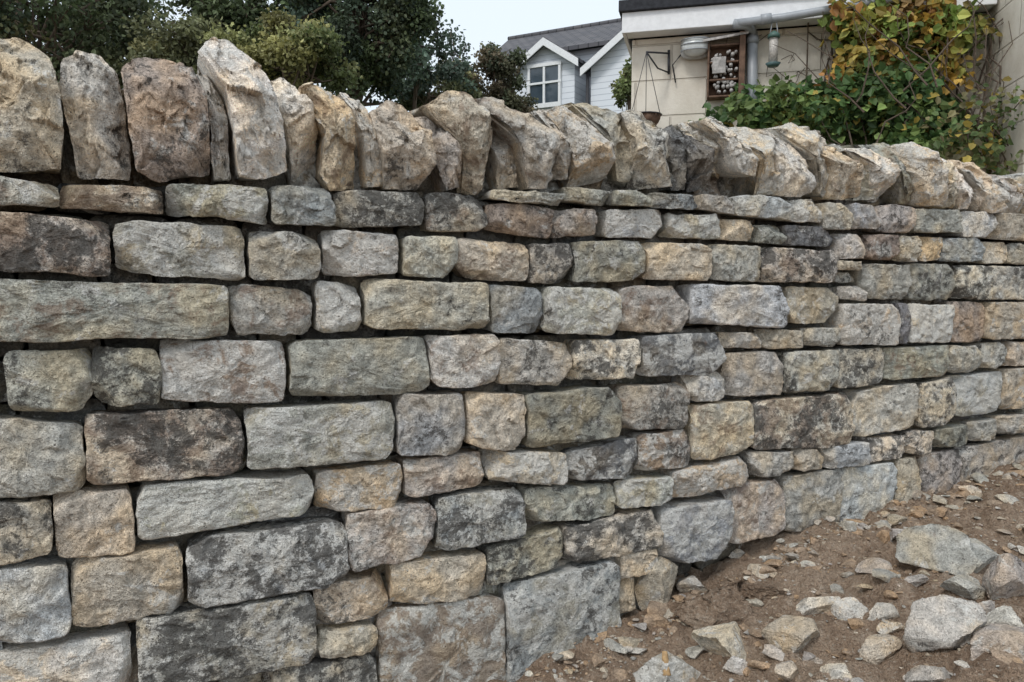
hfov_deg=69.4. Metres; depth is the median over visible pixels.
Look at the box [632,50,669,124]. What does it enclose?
hanging basket bracket
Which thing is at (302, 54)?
tree
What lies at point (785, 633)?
rubble rock
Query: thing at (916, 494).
rubble rock
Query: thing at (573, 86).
gable walls
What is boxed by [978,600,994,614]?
rubble rock
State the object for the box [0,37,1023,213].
coping stones
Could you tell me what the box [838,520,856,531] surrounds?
rubble rock
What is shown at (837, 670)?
rubble rock
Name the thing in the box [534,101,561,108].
window sill
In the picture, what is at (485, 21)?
sky
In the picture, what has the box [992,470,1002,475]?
rubble rock
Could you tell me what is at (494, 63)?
tree
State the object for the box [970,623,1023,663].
rubble rock
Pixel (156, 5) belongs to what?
tree
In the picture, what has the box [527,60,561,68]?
window head
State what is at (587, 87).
drainpipe
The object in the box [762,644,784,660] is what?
rubble rock
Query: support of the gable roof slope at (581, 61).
on the body
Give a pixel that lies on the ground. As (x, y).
(832, 638)
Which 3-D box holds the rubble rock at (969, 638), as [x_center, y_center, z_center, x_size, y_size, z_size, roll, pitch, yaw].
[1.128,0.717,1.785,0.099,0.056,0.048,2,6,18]
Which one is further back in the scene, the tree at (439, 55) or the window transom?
the window transom
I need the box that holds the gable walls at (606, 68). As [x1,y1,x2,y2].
[591,38,630,112]
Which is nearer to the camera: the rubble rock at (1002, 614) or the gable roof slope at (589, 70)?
the rubble rock at (1002, 614)
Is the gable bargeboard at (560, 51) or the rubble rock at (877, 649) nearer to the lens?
the rubble rock at (877, 649)
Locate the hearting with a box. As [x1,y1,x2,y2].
[0,182,1006,497]
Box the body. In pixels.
[513,47,601,95]
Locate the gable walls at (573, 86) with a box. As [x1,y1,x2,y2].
[520,46,590,109]
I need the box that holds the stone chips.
[525,462,1023,681]
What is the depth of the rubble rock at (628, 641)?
2.14 m
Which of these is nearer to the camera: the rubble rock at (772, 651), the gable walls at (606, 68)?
the rubble rock at (772, 651)
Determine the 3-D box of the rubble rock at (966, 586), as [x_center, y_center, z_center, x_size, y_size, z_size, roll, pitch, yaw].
[1.195,0.648,1.955,0.116,0.075,0.075,-2,6,-21]
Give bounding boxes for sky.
[23,0,620,112]
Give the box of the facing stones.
[0,176,1023,681]
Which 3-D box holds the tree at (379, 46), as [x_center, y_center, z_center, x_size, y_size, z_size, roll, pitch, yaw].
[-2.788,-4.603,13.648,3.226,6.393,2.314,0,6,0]
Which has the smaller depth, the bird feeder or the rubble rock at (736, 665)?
the rubble rock at (736, 665)
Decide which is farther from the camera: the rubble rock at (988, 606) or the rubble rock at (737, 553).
the rubble rock at (737, 553)
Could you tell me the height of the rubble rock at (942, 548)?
0.141 m
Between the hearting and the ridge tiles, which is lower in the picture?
the hearting
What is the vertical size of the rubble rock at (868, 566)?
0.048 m
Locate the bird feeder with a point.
(773, 38)
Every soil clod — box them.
[670,579,754,630]
[738,580,787,602]
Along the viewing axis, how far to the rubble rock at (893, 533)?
2.38 m
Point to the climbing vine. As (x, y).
(894, 71)
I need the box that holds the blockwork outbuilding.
[619,0,1023,174]
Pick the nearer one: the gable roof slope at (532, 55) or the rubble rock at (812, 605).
the rubble rock at (812, 605)
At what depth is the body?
23.07 m
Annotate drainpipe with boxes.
[586,72,588,103]
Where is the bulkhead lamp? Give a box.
[672,36,710,82]
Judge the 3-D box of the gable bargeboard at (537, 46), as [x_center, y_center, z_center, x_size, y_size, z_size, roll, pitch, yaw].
[0.424,-8.432,21.928,1.109,0.954,0.036,3,6,28]
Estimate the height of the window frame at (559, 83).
1.198 m
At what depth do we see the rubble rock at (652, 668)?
1.94 m
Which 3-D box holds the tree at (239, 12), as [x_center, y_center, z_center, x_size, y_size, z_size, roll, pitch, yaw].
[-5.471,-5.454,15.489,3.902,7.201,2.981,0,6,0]
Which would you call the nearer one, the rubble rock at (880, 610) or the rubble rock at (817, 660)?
the rubble rock at (817, 660)
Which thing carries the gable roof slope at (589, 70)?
on the body
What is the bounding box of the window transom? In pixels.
[527,79,561,85]
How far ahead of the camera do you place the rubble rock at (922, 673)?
1.65 m
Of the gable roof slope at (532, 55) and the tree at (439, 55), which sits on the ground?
the tree at (439, 55)
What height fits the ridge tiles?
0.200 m
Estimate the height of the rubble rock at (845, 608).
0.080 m
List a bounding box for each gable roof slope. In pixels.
[518,37,543,74]
[544,37,585,64]
[585,37,623,76]
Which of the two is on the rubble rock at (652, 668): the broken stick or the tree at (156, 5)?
the broken stick
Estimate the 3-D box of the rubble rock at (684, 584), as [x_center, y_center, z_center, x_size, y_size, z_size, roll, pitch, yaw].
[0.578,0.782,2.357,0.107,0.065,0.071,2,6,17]
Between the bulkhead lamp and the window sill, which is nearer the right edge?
the bulkhead lamp
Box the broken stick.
[662,651,670,675]
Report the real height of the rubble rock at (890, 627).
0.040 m
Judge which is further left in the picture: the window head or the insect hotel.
the window head
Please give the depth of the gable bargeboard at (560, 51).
21.39 m
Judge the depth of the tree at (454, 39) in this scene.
20.14 m
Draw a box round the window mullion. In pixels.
[543,66,544,102]
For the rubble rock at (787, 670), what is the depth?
1.79 m
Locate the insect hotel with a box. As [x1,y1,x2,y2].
[703,31,748,100]
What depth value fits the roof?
24.80 m
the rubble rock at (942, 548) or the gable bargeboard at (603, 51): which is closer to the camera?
the rubble rock at (942, 548)
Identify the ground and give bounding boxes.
[487,464,1023,681]
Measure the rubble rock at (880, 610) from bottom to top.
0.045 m
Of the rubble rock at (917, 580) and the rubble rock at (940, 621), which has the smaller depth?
the rubble rock at (940, 621)
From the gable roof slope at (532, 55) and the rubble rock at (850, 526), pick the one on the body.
the gable roof slope at (532, 55)
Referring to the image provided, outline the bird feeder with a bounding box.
[765,22,780,67]
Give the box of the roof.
[501,21,621,55]
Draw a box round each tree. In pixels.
[0,0,165,81]
[31,0,181,82]
[43,0,173,17]
[104,8,270,88]
[164,0,295,37]
[195,7,367,93]
[283,0,444,107]
[376,42,483,110]
[406,20,451,109]
[435,19,473,64]
[462,41,538,112]
[610,57,631,110]
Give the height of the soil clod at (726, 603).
0.127 m
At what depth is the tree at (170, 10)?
17.53 m
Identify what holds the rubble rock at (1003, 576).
on the ground
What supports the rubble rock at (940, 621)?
on the ground
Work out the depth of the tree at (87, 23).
12.39 m
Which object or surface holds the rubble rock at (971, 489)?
on the ground
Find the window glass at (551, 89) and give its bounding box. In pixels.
[530,65,557,103]
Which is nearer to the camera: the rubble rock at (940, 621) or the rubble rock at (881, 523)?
the rubble rock at (940, 621)
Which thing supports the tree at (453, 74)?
on the ground
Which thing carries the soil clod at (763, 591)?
on the ground
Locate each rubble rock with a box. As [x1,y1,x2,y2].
[617,636,639,653]
[633,651,700,681]
[634,556,677,610]
[676,575,707,592]
[691,621,746,659]
[723,656,750,675]
[729,548,744,557]
[761,615,819,652]
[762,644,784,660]
[774,660,798,680]
[796,596,840,614]
[809,657,822,663]
[820,663,851,681]
[830,597,868,620]
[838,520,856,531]
[855,557,892,573]
[859,634,901,664]
[867,602,899,620]
[876,520,890,528]
[876,620,904,634]
[889,528,903,540]
[895,524,999,574]
[903,574,928,586]
[903,594,987,652]
[905,665,950,681]
[912,490,921,499]
[940,574,984,600]
[958,485,981,493]
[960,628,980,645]
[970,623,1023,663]
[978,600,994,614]
[981,553,1023,600]
[984,605,1023,626]
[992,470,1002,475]
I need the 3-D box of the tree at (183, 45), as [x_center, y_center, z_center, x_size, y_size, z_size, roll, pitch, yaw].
[-5.465,-3.136,12.741,3.415,4.679,2.556,-3,6,-27]
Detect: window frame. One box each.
[527,68,529,96]
[558,64,561,100]
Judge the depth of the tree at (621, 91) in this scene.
16.36 m
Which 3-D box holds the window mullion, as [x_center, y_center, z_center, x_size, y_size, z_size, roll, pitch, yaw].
[0.964,-7.606,21.973,0.070,1.198,0.097,3,6,28]
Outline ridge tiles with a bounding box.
[507,18,621,39]
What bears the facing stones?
on the ground
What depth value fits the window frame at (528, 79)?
22.15 m
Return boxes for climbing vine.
[687,0,1023,175]
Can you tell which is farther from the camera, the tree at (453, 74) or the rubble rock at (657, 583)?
the tree at (453, 74)
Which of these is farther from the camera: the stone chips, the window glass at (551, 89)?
the window glass at (551, 89)
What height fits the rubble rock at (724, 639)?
0.117 m
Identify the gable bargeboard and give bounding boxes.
[516,38,542,67]
[543,38,577,65]
[580,30,622,75]
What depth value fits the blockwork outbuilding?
4.55 m
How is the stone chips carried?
on the ground

